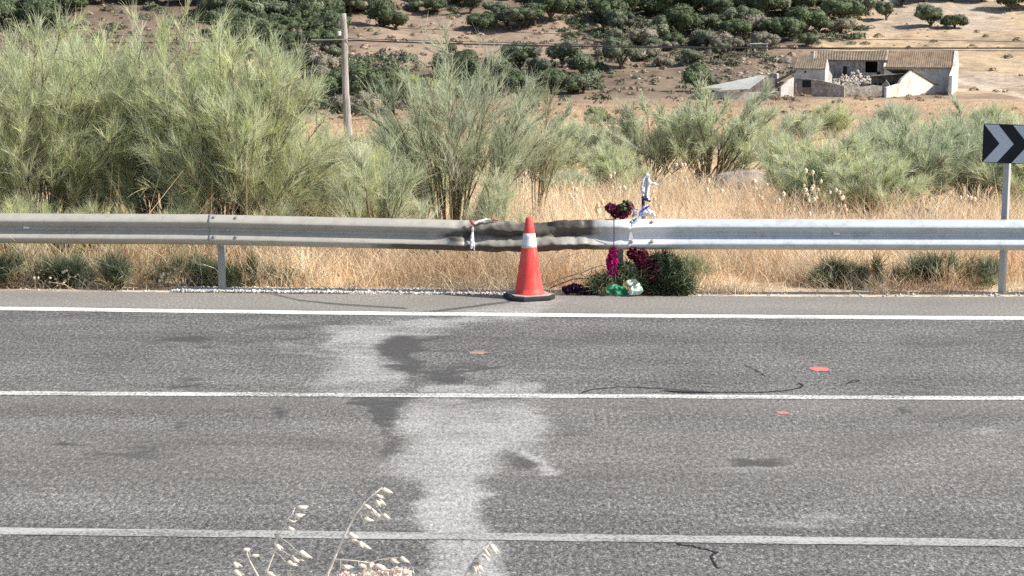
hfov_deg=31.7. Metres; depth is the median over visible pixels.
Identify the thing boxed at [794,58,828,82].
farmhouse
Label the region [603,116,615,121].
oak tree
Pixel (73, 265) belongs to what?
broom bush
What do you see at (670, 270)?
green shrub
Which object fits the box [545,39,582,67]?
olive tree
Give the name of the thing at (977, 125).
broom bush
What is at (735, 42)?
hill shrub
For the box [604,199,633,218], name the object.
bouquet
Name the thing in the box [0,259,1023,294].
verge stubble
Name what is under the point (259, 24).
oak tree
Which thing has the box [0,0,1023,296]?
ground
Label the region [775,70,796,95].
collapsed roof
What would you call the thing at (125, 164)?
broom bush
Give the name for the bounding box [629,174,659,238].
memorial
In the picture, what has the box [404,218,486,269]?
broom bush
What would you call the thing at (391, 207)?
broom bush
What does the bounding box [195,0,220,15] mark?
oak tree
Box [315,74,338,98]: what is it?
oak tree
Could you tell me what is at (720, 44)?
olive tree
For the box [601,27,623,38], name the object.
olive tree
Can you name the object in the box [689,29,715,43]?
hill shrub
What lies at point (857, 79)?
rubble heap
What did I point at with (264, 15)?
oak tree
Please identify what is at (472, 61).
oak tree
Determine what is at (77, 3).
oak tree
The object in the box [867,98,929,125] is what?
broom bush
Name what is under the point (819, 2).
olive tree
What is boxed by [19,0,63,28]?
oak tree
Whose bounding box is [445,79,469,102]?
oak tree
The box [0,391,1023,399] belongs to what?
line
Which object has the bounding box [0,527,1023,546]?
edge line
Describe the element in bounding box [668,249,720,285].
broom bush
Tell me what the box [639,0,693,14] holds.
oak tree
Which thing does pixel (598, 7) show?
oak tree
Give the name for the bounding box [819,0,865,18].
oak tree
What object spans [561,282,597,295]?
dead flowers
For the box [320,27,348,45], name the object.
oak tree
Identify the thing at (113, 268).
broom bush
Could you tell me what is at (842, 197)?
dry weed
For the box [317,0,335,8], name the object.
oak tree
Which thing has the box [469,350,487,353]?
spray mark
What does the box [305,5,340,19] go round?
oak tree
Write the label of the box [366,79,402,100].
oak tree
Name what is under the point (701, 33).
olive tree
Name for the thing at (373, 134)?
broom bush
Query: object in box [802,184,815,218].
dry weed
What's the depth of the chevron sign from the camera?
18.30 m
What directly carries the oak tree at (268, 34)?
on the ground at (996, 22)
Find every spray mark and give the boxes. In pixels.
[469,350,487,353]
[777,411,789,413]
[809,367,828,370]
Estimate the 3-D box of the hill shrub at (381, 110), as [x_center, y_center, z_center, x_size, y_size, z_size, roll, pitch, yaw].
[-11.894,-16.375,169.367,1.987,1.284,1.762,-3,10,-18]
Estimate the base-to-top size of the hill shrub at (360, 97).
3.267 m
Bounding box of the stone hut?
[749,42,767,50]
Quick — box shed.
[699,75,774,99]
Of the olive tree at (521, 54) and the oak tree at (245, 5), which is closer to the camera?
the olive tree at (521, 54)
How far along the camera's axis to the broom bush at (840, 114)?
74.54 m
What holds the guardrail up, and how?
on the ground at (996, 22)
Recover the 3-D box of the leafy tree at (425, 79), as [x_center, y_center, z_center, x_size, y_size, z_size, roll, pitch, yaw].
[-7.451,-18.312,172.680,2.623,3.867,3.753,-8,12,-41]
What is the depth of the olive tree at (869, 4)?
390.54 m
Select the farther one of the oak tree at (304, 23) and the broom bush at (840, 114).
the oak tree at (304, 23)
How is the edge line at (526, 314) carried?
on the road
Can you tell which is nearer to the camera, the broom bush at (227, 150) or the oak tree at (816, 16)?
the broom bush at (227, 150)
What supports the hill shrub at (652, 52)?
on the ground at (996, 22)
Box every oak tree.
[0,0,16,27]
[11,8,38,27]
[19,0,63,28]
[57,0,88,14]
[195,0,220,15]
[202,6,237,27]
[219,21,251,38]
[222,16,257,39]
[226,7,258,21]
[231,0,264,14]
[248,21,267,36]
[254,10,275,20]
[257,17,300,38]
[260,27,278,46]
[277,13,294,21]
[277,28,307,45]
[283,42,303,50]
[286,0,321,19]
[296,79,328,96]
[297,17,312,31]
[301,28,322,44]
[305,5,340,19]
[309,13,348,29]
[313,12,351,26]
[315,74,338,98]
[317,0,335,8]
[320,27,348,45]
[327,64,353,97]
[332,0,345,12]
[336,63,386,92]
[340,59,376,69]
[364,0,393,26]
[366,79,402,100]
[375,12,409,29]
[378,64,400,77]
[422,0,447,14]
[430,53,462,75]
[445,42,456,51]
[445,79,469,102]
[453,49,477,57]
[453,53,482,78]
[462,0,482,12]
[464,66,495,100]
[465,13,499,29]
[496,68,530,89]
[517,1,549,25]
[525,86,549,106]
[532,0,575,21]
[534,67,567,93]
[555,72,578,93]
[587,0,630,16]
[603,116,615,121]
[625,0,640,11]
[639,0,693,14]
[662,3,703,37]
[662,32,684,43]
[681,61,712,90]
[682,0,700,5]
[700,0,733,14]
[718,18,753,36]
[749,0,782,14]
[759,16,781,34]
[769,16,806,37]
[783,5,827,32]
[792,0,817,7]
[797,32,818,46]
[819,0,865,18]
[939,14,969,28]
[996,0,1022,11]
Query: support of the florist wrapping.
on the ground at (996, 22)
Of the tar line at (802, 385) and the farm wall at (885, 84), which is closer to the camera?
the tar line at (802, 385)
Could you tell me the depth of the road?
12.46 m
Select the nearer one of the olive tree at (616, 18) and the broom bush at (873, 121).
the broom bush at (873, 121)
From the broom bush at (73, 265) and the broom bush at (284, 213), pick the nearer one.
the broom bush at (73, 265)
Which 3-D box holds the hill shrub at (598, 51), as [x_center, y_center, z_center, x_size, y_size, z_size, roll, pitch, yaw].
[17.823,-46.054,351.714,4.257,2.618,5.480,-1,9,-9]
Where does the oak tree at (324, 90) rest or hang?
on the ground at (996, 22)
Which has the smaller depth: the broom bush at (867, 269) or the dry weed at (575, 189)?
the broom bush at (867, 269)
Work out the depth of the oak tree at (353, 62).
298.57 m
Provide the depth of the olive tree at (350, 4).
386.81 m
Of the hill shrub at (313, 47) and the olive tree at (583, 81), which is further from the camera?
the hill shrub at (313, 47)
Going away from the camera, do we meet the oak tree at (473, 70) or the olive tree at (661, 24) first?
the oak tree at (473, 70)
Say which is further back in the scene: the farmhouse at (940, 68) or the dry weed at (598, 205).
the farmhouse at (940, 68)
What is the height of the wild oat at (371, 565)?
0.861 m
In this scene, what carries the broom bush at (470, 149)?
on the ground at (996, 22)
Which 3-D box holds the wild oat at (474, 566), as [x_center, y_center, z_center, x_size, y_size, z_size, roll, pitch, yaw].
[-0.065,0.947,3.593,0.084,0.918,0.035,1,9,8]
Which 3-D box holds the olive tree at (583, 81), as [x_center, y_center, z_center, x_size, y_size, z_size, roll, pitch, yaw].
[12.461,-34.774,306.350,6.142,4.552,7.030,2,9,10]
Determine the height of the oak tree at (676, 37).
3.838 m
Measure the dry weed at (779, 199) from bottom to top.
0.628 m
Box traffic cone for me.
[503,217,554,301]
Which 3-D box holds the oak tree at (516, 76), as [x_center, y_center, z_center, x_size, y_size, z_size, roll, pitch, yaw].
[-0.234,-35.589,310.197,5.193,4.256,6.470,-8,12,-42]
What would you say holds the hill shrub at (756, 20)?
on the ground at (996, 22)
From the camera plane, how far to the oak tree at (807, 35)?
351.25 m
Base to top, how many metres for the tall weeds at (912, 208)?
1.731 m
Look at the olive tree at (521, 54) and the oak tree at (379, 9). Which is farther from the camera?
the oak tree at (379, 9)
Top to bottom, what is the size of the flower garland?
0.626 m
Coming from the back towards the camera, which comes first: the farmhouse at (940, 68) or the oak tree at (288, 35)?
the oak tree at (288, 35)
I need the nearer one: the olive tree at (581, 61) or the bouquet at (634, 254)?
the bouquet at (634, 254)
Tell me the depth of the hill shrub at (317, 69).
302.07 m
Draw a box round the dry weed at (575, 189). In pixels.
[569,182,578,211]
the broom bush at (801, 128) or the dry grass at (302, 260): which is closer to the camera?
the dry grass at (302, 260)
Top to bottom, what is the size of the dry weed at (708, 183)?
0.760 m
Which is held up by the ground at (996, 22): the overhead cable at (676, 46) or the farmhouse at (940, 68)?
the farmhouse at (940, 68)
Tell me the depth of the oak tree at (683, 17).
365.75 m
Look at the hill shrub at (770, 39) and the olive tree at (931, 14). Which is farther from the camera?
the olive tree at (931, 14)
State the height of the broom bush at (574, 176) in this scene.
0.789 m
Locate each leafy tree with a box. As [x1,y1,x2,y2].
[387,72,434,113]
[421,76,448,108]
[583,106,607,129]
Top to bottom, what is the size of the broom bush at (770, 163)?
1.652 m
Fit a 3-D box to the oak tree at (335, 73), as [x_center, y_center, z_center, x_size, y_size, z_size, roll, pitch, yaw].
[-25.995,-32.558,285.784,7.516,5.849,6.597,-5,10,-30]
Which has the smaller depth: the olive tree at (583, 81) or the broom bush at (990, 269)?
the broom bush at (990, 269)
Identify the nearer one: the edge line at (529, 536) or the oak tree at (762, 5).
the edge line at (529, 536)
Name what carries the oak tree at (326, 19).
on the ground at (996, 22)
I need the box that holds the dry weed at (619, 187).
[609,172,625,200]
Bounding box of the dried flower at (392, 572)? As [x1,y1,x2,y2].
[337,566,414,575]
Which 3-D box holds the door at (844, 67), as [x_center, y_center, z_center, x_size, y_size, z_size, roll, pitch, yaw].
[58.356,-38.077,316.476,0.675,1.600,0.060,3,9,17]
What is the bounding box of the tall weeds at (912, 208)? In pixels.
[0,156,1023,275]
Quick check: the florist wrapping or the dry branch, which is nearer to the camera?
the florist wrapping
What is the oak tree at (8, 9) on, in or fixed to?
on the ground at (996, 22)
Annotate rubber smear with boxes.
[664,390,704,392]
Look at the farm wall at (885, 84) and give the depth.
301.28 m
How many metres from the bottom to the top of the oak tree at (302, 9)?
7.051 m
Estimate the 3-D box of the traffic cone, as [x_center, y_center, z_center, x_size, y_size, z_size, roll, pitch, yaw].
[0.172,-0.305,18.097,0.454,0.814,0.454,-3,10,-20]
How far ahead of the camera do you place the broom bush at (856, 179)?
27.09 m
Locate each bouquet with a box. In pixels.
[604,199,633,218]
[626,247,661,282]
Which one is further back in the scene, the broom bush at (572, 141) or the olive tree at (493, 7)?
the olive tree at (493, 7)
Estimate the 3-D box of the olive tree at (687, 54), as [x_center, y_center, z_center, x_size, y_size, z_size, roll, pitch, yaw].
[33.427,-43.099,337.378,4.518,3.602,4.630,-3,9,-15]
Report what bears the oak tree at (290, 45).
on the ground at (996, 22)
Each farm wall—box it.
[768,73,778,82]
[779,78,793,96]
[795,78,811,94]
[811,79,844,96]
[828,69,831,82]
[843,85,882,96]
[881,80,889,95]
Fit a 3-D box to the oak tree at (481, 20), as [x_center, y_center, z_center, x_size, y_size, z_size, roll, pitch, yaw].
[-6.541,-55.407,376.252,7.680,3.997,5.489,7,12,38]
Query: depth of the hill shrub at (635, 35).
358.65 m
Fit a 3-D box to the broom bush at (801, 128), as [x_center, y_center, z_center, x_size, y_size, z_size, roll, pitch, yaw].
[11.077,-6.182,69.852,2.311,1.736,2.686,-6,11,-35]
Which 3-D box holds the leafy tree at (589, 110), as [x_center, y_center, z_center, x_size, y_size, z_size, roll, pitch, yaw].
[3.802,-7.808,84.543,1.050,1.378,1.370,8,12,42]
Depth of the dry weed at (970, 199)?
25.11 m
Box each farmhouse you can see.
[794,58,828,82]
[810,50,887,78]
[883,50,958,95]
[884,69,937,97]
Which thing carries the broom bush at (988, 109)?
on the ground at (996, 22)
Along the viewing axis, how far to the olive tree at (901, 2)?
400.91 m
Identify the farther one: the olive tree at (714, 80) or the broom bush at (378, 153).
the olive tree at (714, 80)
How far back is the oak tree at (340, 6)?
374.40 m
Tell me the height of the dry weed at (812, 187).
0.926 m
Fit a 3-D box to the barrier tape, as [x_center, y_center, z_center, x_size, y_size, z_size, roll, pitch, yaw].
[-0.286,-0.534,18.340,0.304,0.359,0.070,-2,9,-13]
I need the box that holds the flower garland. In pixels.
[605,218,618,277]
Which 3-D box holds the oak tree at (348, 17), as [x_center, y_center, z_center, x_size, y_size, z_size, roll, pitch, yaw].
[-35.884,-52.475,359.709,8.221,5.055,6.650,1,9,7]
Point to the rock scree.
(776, 67)
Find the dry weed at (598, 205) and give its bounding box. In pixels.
[594,199,606,218]
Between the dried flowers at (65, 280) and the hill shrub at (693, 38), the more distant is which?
the hill shrub at (693, 38)
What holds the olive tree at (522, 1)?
on the ground at (996, 22)
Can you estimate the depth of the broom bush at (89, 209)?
20.97 m
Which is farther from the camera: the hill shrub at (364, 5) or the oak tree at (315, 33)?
the hill shrub at (364, 5)
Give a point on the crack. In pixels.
(711, 556)
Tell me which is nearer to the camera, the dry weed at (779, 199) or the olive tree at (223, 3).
the dry weed at (779, 199)
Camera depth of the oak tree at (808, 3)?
387.34 m
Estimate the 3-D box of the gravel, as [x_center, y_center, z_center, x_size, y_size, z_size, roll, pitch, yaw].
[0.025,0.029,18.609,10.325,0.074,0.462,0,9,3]
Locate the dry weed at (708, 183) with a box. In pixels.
[705,178,722,214]
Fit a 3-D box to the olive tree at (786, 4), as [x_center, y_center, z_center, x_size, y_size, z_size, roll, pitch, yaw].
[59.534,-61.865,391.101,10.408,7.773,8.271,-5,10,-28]
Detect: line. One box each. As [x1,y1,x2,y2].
[0,307,1023,319]
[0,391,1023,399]
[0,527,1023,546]
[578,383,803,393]
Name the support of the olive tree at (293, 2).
on the ground at (996, 22)
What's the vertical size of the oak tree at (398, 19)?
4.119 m
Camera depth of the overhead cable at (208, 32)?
54.34 m
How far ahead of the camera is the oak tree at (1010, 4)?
396.22 m
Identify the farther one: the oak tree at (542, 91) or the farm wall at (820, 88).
the farm wall at (820, 88)
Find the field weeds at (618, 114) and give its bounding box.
[0,96,1023,148]
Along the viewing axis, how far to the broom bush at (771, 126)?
57.73 m
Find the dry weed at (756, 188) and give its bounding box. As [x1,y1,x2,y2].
[751,179,767,211]
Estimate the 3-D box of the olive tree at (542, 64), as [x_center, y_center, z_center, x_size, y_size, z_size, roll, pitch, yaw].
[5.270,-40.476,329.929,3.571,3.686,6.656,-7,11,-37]
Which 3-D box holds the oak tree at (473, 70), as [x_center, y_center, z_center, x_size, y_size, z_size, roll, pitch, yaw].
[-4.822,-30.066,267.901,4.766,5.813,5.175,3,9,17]
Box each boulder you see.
[709,168,773,189]
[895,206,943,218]
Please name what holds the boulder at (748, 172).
on the ground at (996, 22)
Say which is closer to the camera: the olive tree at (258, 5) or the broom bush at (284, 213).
the broom bush at (284, 213)
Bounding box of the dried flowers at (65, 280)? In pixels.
[20,268,184,285]
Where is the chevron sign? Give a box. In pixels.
[982,123,1023,292]
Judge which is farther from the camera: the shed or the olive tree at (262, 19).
the olive tree at (262, 19)
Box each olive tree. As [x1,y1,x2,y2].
[7,0,23,8]
[216,0,241,8]
[247,0,277,13]
[256,16,267,21]
[264,0,288,14]
[268,13,283,21]
[287,0,323,8]
[327,46,341,58]
[342,0,363,15]
[407,0,422,11]
[481,0,509,12]
[481,55,512,76]
[495,11,517,26]
[498,40,542,70]
[500,5,535,28]
[512,0,532,4]
[525,56,551,69]
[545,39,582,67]
[566,53,595,73]
[568,70,603,93]
[572,0,587,13]
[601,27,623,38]
[601,34,641,69]
[602,8,635,29]
[642,37,663,45]
[645,14,673,39]
[680,48,703,64]
[691,3,712,12]
[695,30,714,48]
[698,13,721,28]
[707,75,721,85]
[712,41,732,57]
[718,11,729,20]
[724,4,765,19]
[729,0,752,8]
[770,0,806,15]
[808,15,834,31]
[815,0,824,6]
[856,0,879,13]
[875,0,893,19]
[897,0,913,6]
[913,3,943,27]
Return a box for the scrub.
[0,0,1021,125]
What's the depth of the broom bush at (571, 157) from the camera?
35.94 m
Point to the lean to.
(891, 79)
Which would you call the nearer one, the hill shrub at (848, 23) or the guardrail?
the guardrail
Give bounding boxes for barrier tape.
[469,218,498,251]
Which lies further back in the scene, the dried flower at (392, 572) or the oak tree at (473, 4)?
the oak tree at (473, 4)
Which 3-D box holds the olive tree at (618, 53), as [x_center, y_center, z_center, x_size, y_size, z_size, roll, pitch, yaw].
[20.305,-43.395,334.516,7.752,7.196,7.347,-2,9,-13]
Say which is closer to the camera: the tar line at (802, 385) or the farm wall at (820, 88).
the tar line at (802, 385)
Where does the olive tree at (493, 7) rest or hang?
on the ground at (996, 22)
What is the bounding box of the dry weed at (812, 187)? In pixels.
[804,168,830,215]
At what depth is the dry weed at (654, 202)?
25.10 m
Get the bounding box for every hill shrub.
[289,42,320,61]
[290,28,302,32]
[300,63,330,79]
[305,52,340,70]
[312,42,335,52]
[328,94,354,109]
[351,90,382,113]
[360,1,367,11]
[375,108,393,116]
[592,47,602,55]
[628,27,658,45]
[635,48,647,59]
[642,44,662,56]
[652,56,675,65]
[661,41,679,50]
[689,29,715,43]
[709,31,733,44]
[726,36,746,50]
[741,12,770,32]
[750,30,780,46]
[827,17,857,32]
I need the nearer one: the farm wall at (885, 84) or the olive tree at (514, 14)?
the farm wall at (885, 84)
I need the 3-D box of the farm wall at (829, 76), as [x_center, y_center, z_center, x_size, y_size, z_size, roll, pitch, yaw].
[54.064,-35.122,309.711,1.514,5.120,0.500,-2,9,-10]
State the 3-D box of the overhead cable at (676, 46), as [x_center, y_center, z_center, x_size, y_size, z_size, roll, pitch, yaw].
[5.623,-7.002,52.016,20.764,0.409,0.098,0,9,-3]
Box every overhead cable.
[0,40,341,42]
[44,23,335,36]
[348,38,1007,50]
[348,40,1023,48]
[384,27,1018,41]
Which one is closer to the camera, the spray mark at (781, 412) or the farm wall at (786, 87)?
the spray mark at (781, 412)
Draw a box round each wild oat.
[232,548,258,575]
[265,505,311,575]
[326,487,392,575]
[327,556,409,575]
[464,542,499,575]
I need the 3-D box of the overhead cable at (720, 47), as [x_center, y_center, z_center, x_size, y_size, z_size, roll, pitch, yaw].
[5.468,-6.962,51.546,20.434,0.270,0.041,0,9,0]
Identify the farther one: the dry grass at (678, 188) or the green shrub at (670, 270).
the dry grass at (678, 188)
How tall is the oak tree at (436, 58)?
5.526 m
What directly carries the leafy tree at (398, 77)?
on the ground at (996, 22)
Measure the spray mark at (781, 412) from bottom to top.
0.001 m
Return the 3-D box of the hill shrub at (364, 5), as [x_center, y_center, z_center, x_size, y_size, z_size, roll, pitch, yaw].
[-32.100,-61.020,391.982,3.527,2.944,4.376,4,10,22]
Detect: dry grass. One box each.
[0,185,1023,286]
[17,136,1023,222]
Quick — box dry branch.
[543,265,601,288]
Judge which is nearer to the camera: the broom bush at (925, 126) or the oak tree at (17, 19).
the broom bush at (925, 126)
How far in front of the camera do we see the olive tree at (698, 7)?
388.21 m
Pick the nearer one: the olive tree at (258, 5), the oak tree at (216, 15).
the oak tree at (216, 15)
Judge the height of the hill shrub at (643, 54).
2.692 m
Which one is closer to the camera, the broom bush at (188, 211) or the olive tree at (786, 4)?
the broom bush at (188, 211)
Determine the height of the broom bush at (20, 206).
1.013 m
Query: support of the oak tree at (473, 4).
on the ground at (996, 22)
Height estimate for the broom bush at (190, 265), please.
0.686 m
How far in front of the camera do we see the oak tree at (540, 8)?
374.84 m
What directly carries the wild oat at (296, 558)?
on the ground at (996, 22)
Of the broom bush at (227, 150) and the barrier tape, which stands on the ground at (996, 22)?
the broom bush at (227, 150)
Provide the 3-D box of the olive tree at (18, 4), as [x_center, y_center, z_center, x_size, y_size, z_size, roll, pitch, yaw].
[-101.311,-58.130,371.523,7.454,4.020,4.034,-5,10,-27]
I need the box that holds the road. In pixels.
[0,290,1023,575]
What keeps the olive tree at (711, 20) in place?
on the ground at (996, 22)
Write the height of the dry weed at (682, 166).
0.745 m
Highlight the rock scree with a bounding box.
[350,14,959,78]
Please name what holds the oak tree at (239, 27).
on the ground at (996, 22)
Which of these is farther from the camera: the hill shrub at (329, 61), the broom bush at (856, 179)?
the hill shrub at (329, 61)
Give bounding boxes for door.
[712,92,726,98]
[843,66,846,74]
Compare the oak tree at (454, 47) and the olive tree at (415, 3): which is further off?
the olive tree at (415, 3)
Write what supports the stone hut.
on the ground at (996, 22)
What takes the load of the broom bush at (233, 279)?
on the ground at (996, 22)
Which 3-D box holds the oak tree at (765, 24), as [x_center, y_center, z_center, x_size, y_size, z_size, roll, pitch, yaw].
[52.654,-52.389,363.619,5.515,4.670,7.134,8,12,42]
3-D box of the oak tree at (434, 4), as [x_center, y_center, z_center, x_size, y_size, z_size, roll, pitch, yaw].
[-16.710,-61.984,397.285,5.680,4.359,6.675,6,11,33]
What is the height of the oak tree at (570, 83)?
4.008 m
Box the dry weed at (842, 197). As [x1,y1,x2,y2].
[831,188,847,218]
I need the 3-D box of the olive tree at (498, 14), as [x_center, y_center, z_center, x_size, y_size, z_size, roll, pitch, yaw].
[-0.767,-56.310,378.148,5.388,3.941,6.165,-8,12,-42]
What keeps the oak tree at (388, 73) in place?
on the ground at (996, 22)
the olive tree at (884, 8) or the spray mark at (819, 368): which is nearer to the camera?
the spray mark at (819, 368)
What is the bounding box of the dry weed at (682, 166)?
[675,163,694,202]
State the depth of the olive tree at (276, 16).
361.82 m
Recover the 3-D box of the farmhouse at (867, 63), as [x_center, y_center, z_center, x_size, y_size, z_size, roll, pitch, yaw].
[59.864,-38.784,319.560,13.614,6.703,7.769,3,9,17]
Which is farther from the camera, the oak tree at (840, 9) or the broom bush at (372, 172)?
the oak tree at (840, 9)
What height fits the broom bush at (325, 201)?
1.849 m
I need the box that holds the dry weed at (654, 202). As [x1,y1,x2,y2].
[646,190,660,218]
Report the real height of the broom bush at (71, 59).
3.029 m
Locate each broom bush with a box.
[0,0,161,258]
[0,185,75,255]
[0,243,44,290]
[1,18,175,213]
[22,248,108,288]
[27,0,284,249]
[53,193,144,260]
[87,244,145,290]
[123,190,220,259]
[125,17,380,259]
[136,244,217,287]
[195,251,333,287]
[234,200,307,261]
[263,109,359,216]
[265,126,432,218]
[318,120,455,263]
[340,116,415,180]
[347,105,461,218]
[348,13,562,220]
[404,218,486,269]
[456,158,539,222]
[469,94,614,189]
[517,73,576,221]
[536,164,599,197]
[553,115,616,165]
[563,90,720,187]
[578,135,656,195]
[606,69,826,187]
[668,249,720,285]
[719,108,780,146]
[748,128,821,196]
[766,127,903,213]
[774,107,829,139]
[796,250,856,287]
[809,98,858,138]
[816,143,939,216]
[820,250,955,289]
[832,94,982,209]
[851,111,911,150]
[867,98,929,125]
[890,250,997,288]
[907,113,951,151]
[917,89,1023,208]
[962,96,1023,137]
[962,110,1023,212]
[969,251,1010,289]
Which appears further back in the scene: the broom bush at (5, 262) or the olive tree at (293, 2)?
the olive tree at (293, 2)
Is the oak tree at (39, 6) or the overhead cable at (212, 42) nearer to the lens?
the overhead cable at (212, 42)
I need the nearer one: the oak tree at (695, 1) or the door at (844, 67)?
the door at (844, 67)
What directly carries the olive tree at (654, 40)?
on the ground at (996, 22)
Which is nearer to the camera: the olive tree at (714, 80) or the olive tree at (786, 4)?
the olive tree at (714, 80)
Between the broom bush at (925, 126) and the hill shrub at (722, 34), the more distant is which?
the hill shrub at (722, 34)
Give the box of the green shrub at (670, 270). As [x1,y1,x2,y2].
[577,247,705,296]
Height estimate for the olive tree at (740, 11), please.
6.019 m
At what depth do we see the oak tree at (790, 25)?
355.86 m
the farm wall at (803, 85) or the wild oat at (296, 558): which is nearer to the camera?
the wild oat at (296, 558)
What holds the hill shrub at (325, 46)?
on the ground at (996, 22)
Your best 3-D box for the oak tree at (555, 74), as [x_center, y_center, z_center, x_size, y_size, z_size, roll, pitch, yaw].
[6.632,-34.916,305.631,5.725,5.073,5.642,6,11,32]
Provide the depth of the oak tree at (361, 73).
272.85 m
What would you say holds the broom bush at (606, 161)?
on the ground at (996, 22)
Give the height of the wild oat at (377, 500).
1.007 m
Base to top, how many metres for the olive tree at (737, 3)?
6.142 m
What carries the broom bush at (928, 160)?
on the ground at (996, 22)
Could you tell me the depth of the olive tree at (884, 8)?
386.20 m
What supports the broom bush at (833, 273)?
on the ground at (996, 22)
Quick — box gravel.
[19,285,1020,296]
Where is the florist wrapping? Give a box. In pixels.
[606,280,642,294]
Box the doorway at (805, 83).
[802,80,810,86]
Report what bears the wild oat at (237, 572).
on the ground at (996, 22)
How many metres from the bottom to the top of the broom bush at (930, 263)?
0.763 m
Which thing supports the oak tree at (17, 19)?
on the ground at (996, 22)
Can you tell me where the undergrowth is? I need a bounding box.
[1,0,947,114]
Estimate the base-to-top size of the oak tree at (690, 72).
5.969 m
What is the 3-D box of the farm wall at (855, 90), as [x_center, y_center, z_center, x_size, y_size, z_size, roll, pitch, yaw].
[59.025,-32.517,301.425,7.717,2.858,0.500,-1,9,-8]
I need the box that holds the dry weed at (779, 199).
[774,191,794,218]
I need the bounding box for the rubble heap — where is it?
[832,69,870,86]
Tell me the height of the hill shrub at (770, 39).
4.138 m
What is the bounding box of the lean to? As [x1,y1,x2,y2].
[871,72,923,85]
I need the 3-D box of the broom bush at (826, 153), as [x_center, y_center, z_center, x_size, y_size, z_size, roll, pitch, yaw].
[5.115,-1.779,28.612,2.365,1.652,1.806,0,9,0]
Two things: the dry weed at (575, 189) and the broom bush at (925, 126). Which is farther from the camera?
the broom bush at (925, 126)
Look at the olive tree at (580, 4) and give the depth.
388.10 m
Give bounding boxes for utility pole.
[311,13,365,137]
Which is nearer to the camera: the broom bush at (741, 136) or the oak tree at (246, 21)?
the broom bush at (741, 136)
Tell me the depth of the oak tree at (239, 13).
354.66 m
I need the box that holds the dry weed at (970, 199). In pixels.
[959,195,975,217]
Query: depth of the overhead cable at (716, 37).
77.72 m
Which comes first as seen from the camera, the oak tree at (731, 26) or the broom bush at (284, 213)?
the broom bush at (284, 213)
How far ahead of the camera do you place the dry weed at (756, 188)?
27.62 m
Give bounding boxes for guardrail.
[0,213,1023,289]
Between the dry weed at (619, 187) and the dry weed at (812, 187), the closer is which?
the dry weed at (812, 187)
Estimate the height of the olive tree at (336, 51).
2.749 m
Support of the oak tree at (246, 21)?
on the ground at (996, 22)
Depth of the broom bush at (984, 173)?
28.80 m
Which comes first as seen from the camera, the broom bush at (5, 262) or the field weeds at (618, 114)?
the broom bush at (5, 262)
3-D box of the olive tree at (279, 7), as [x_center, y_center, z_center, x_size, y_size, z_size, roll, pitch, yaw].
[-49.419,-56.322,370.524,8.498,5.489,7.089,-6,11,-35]
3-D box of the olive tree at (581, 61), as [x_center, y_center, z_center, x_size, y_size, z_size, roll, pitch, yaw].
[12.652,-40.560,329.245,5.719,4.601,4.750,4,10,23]
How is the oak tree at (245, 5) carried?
on the ground at (996, 22)
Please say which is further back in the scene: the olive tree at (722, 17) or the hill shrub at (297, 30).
the olive tree at (722, 17)
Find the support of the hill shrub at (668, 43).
on the ground at (996, 22)
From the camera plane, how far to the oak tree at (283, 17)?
359.69 m
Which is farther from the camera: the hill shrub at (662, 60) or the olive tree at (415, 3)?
the olive tree at (415, 3)
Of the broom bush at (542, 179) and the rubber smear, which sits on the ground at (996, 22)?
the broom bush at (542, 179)
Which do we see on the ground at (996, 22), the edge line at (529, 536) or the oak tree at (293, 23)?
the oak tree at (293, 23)
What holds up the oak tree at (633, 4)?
on the ground at (996, 22)
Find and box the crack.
[676,542,718,567]
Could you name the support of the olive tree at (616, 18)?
on the ground at (996, 22)
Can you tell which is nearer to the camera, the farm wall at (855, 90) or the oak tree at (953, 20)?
the farm wall at (855, 90)
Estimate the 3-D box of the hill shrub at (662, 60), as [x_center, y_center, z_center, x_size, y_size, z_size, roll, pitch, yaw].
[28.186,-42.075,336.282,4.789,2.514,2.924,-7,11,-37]
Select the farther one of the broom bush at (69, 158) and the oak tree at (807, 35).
the oak tree at (807, 35)
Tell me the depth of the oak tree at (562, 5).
376.57 m
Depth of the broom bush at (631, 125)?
38.68 m
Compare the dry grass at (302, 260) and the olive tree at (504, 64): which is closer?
the dry grass at (302, 260)
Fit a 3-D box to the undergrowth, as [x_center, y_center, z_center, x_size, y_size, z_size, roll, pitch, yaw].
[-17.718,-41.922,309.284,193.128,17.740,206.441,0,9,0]
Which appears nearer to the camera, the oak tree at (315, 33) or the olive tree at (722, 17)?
the oak tree at (315, 33)
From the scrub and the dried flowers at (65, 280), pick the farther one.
the scrub
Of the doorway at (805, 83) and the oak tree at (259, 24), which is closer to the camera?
the doorway at (805, 83)
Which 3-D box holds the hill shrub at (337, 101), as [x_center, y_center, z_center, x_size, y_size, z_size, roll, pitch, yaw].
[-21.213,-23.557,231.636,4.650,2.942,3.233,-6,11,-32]
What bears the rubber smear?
on the road
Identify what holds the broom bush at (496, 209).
on the ground at (996, 22)
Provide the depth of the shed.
286.82 m
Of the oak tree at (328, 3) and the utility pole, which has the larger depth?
the oak tree at (328, 3)
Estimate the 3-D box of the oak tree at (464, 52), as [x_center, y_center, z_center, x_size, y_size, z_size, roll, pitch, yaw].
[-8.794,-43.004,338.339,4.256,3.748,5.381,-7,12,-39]
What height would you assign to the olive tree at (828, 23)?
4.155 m

